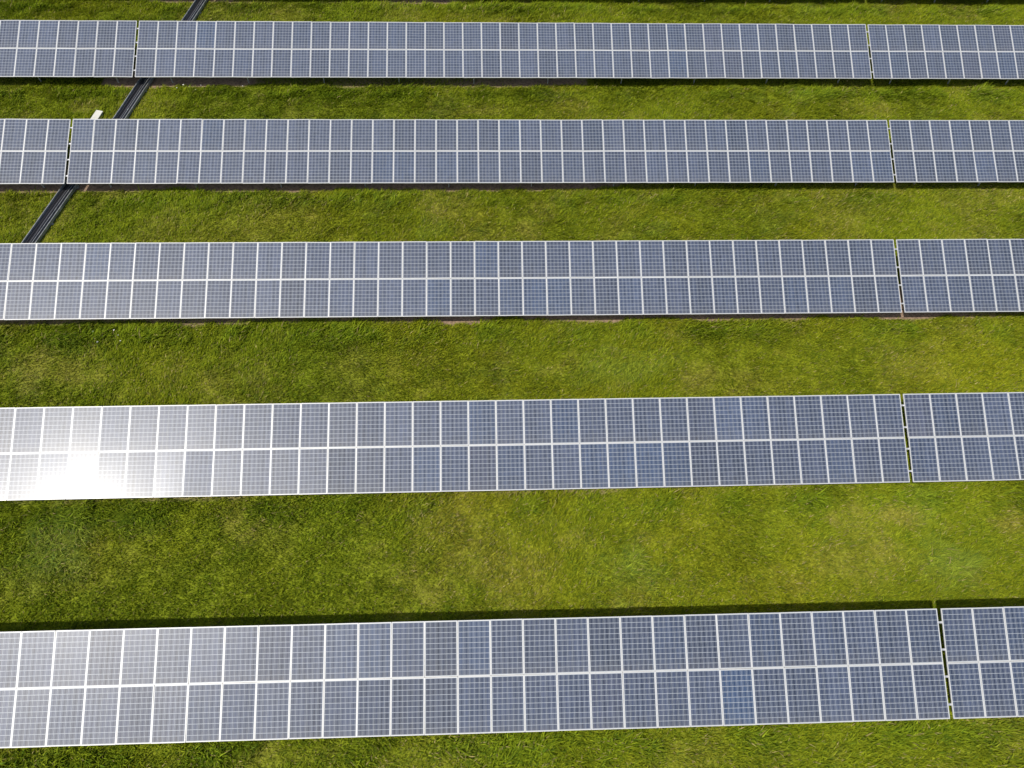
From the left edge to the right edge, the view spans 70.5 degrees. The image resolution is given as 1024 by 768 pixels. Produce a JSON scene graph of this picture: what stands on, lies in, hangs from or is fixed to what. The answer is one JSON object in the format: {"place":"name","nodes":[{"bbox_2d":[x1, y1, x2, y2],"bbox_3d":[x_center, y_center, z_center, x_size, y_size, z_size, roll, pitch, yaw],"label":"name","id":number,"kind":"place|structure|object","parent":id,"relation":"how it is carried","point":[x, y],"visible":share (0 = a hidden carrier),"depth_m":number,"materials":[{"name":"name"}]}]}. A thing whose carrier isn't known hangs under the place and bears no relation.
{"place":"outdoors","nodes":[
{"label":"outdoors","id":0,"kind":"place"},
{"bbox_2d":[0,0,1023,767],"bbox_3d":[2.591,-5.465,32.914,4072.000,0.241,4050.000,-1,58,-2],"label":"ground","id":1,"kind":"structure","parent":0,"point":[292,188],"depth_m":29.27,"materials":[{"name":"green plant"}]},
{"bbox_2d":[0,119,71,187],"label":"solar table","id":2,"kind":"object","parent":1,"relation":"on","point":[33,151],"visible":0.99,"depth_m":34.11,"materials":[{"name":"blue glass"}]},
{"bbox_2d":[0,20,137,82],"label":"solar table","id":3,"kind":"object","parent":1,"relation":"on","point":[56,48],"visible":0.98,"depth_m":38.20,"materials":[{"name":"blue glass"}]},
{"bbox_2d":[91,110,102,118],"bbox_3d":[-21.330,-13.658,37.227,0.370,0.303,0.838,12,58,6],"label":"junction cabinet","id":4,"kind":"object","parent":1,"relation":"on","point":[97,114],"visible":0.57,"depth_m":37.19,"materials":[{"name":"metal"}]},
{"bbox_2d":[21,0,207,242],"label":"cable tray","id":5,"kind":"object","parent":1,"relation":"on","point":[75,187],"visible":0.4,"depth_m":34.67,"materials":[{"name":"metal"}]},
{"bbox_2d":[25,1,197,242],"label":"power cable","id":6,"kind":"object","parent":5,"relation":"in","point":[116,117],"visible":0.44,"depth_m":34.52,"materials":[{"name":"black plastic"}]},
{"bbox_2d":[26,0,199,242],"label":"power cable","id":7,"kind":"object","parent":5,"relation":"in","point":[116,118],"visible":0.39,"depth_m":34.66,"materials":[{"name":"black plastic"}]},
{"bbox_2d":[28,0,200,242],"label":"power cable","id":8,"kind":"object","parent":5,"relation":"in","point":[118,118],"visible":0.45,"depth_m":37.33,"materials":[{"name":"black plastic"}]},
{"bbox_2d":[29,1,200,242],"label":"power cable","id":9,"kind":"object","parent":5,"relation":"in","point":[70,184],"visible":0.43,"depth_m":34.38,"materials":[{"name":"grey plastic"}]},
{"bbox_2d":[30,0,201,242],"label":"power cable","id":10,"kind":"object","parent":5,"relation":"in","point":[120,118],"visible":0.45,"depth_m":34.72,"materials":[{"name":"black plastic"}]},
{"bbox_2d":[34,0,204,242],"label":"power cable","id":11,"kind":"object","parent":5,"relation":"in","point":[75,184],"visible":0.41,"depth_m":34.52,"materials":[{"name":"black plastic"}]},
{"bbox_2d":[0,239,901,320],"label":"solar table","id":12,"kind":"object","parent":1,"relation":"on","point":[67,281],"visible":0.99,"depth_m":30.54,"materials":[{"name":"blue glass"}]},
{"bbox_2d":[0,394,909,500],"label":"solar table","id":13,"kind":"object","parent":1,"relation":"on","point":[207,460],"visible":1,"depth_m":26.28,"materials":[{"name":"blue glass"}]},
{"bbox_2d":[0,608,949,747],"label":"solar table","id":14,"kind":"object","parent":1,"relation":"on","point":[67,688],"visible":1,"depth_m":22.15,"materials":[{"name":"blue glass"}]},
{"bbox_2d":[67,119,893,187],"bbox_3d":[-1.130,-10.947,35.336,39.586,2.302,3.068,-1,58,-2],"label":"solar table","id":15,"kind":"object","parent":1,"relation":"on","point":[202,151],"visible":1,"depth_m":34.87,"materials":[{"name":"blue glass"}]},
{"bbox_2d":[135,21,871,83],"bbox_3d":[-0.129,-17.746,39.532,39.586,2.305,3.072,-1,58,-2],"label":"solar table","id":16,"kind":"object","parent":1,"relation":"on","point":[260,49],"visible":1,"depth_m":39.07,"materials":[{"name":"blue glass"}]},
{"bbox_2d":[867,24,1023,83],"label":"solar table","id":17,"kind":"object","parent":1,"relation":"on","point":[905,51],"visible":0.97,"depth_m":40.01,"materials":[{"name":"blue glass"}]},
{"bbox_2d":[888,120,1023,185],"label":"solar table","id":18,"kind":"object","parent":1,"relation":"on","point":[937,151],"visible":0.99,"depth_m":35.75,"materials":[{"name":"blue glass"}]},
{"bbox_2d":[895,239,1023,312],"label":"solar table","id":19,"kind":"object","parent":1,"relation":"on","point":[961,275],"visible":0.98,"depth_m":31.36,"materials":[{"name":"blue glass"}]},
{"bbox_2d":[902,392,1023,481],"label":"solar table","id":20,"kind":"object","parent":1,"relation":"on","point":[941,428],"visible":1,"depth_m":27.03,"materials":[{"name":"blue glass"}]},
{"bbox_2d":[940,606,1023,718],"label":"solar table","id":21,"kind":"object","parent":1,"relation":"on","point":[984,647],"visible":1,"depth_m":22.77,"materials":[{"name":"blue glass"}]}
]}

